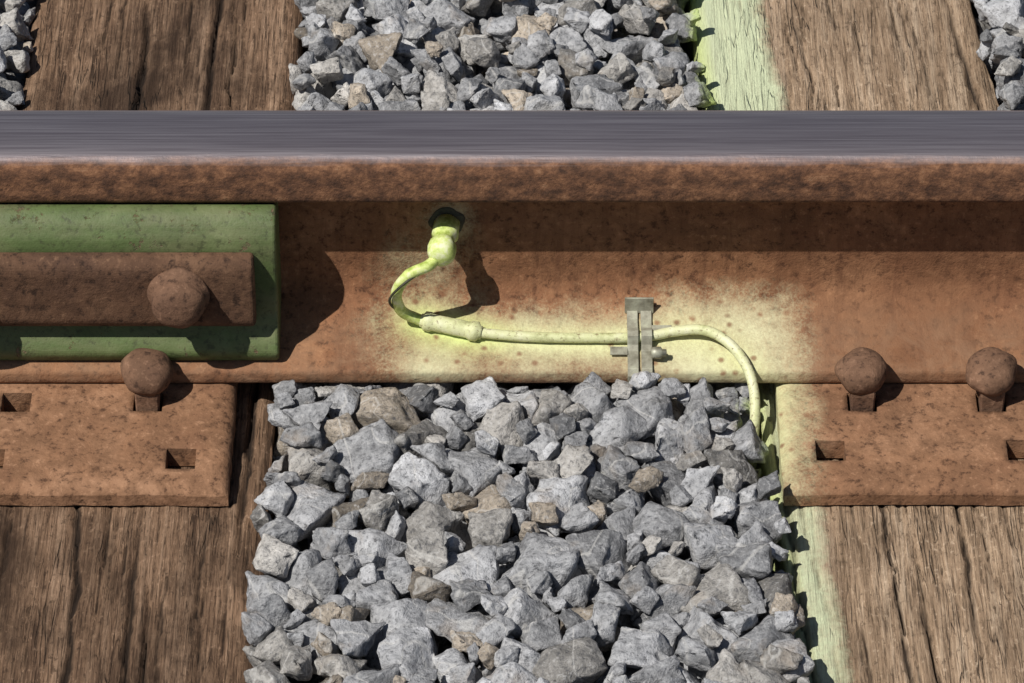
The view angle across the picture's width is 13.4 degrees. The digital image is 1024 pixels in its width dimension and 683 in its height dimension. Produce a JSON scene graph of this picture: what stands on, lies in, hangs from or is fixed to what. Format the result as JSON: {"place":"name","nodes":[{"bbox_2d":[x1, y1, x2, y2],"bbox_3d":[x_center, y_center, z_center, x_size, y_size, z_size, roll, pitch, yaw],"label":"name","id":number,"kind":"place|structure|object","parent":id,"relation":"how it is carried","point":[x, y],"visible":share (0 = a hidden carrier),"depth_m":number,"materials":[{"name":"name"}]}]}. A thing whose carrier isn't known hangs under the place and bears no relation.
{"place":"outdoors","nodes":[
{"label":"outdoors","id":0,"kind":"place"},
{"bbox_2d":[0,0,1023,682],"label":"ground","id":1,"kind":"structure","parent":0,"point":[303,544],"depth_m":3.15,"materials":[{"name":"grey gravel"}]},
{"bbox_2d":[0,0,305,682],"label":"wooden railway tie","id":2,"kind":"object","parent":1,"relation":"on","point":[129,594],"visible":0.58,"depth_m":3.07,"materials":[{"name":"brown wood"}]},
{"bbox_2d":[0,348,237,505],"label":"tie plate","id":3,"kind":"object","parent":2,"relation":"on","point":[137,432],"visible":0.46,"depth_m":3.12,"materials":[{"name":"brown metal"}]},
{"bbox_2d":[0,110,1023,382],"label":"railway rail","id":4,"kind":"object","parent":3,"relation":"on","point":[796,246],"visible":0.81,"depth_m":3.15,"materials":[{"name":"brown metal"}]},
{"bbox_2d":[0,202,280,359],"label":"fishplate","id":5,"kind":"object","parent":4,"relation":"attached to","point":[122,280],"visible":1,"depth_m":3.11,"materials":[{"name":"green paint"}]},
{"bbox_2d":[388,207,759,468],"bbox_3d":[0.051,-0.004,3.157,0.275,0.161,0.069,10,39,12],"label":"bonding cable","id":6,"kind":"object","parent":4,"relation":"attached to","point":[446,224],"visible":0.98,"depth_m":3.16,"materials":[{"name":"yellow rubber"}]},
{"bbox_2d":[610,297,671,382],"bbox_3d":[0.093,0.001,3.168,0.045,0.044,0.056,0,38,0],"label":"cable clip","id":7,"kind":"object","parent":4,"relation":"attached to","point":[642,306],"visible":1,"depth_m":3.16,"materials":[{"name":"metal"}]},
{"bbox_2d":[684,0,1023,682],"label":"wooden railway tie","id":8,"kind":"object","parent":1,"relation":"on","point":[908,593],"visible":0.46,"depth_m":3.07,"materials":[{"name":"brown wood"}]},
{"bbox_2d":[774,347,1023,505],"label":"tie plate","id":9,"kind":"object","parent":8,"relation":"on","point":[925,443],"visible":0.43,"depth_m":3.12,"materials":[{"name":"brown metal"}]}
]}

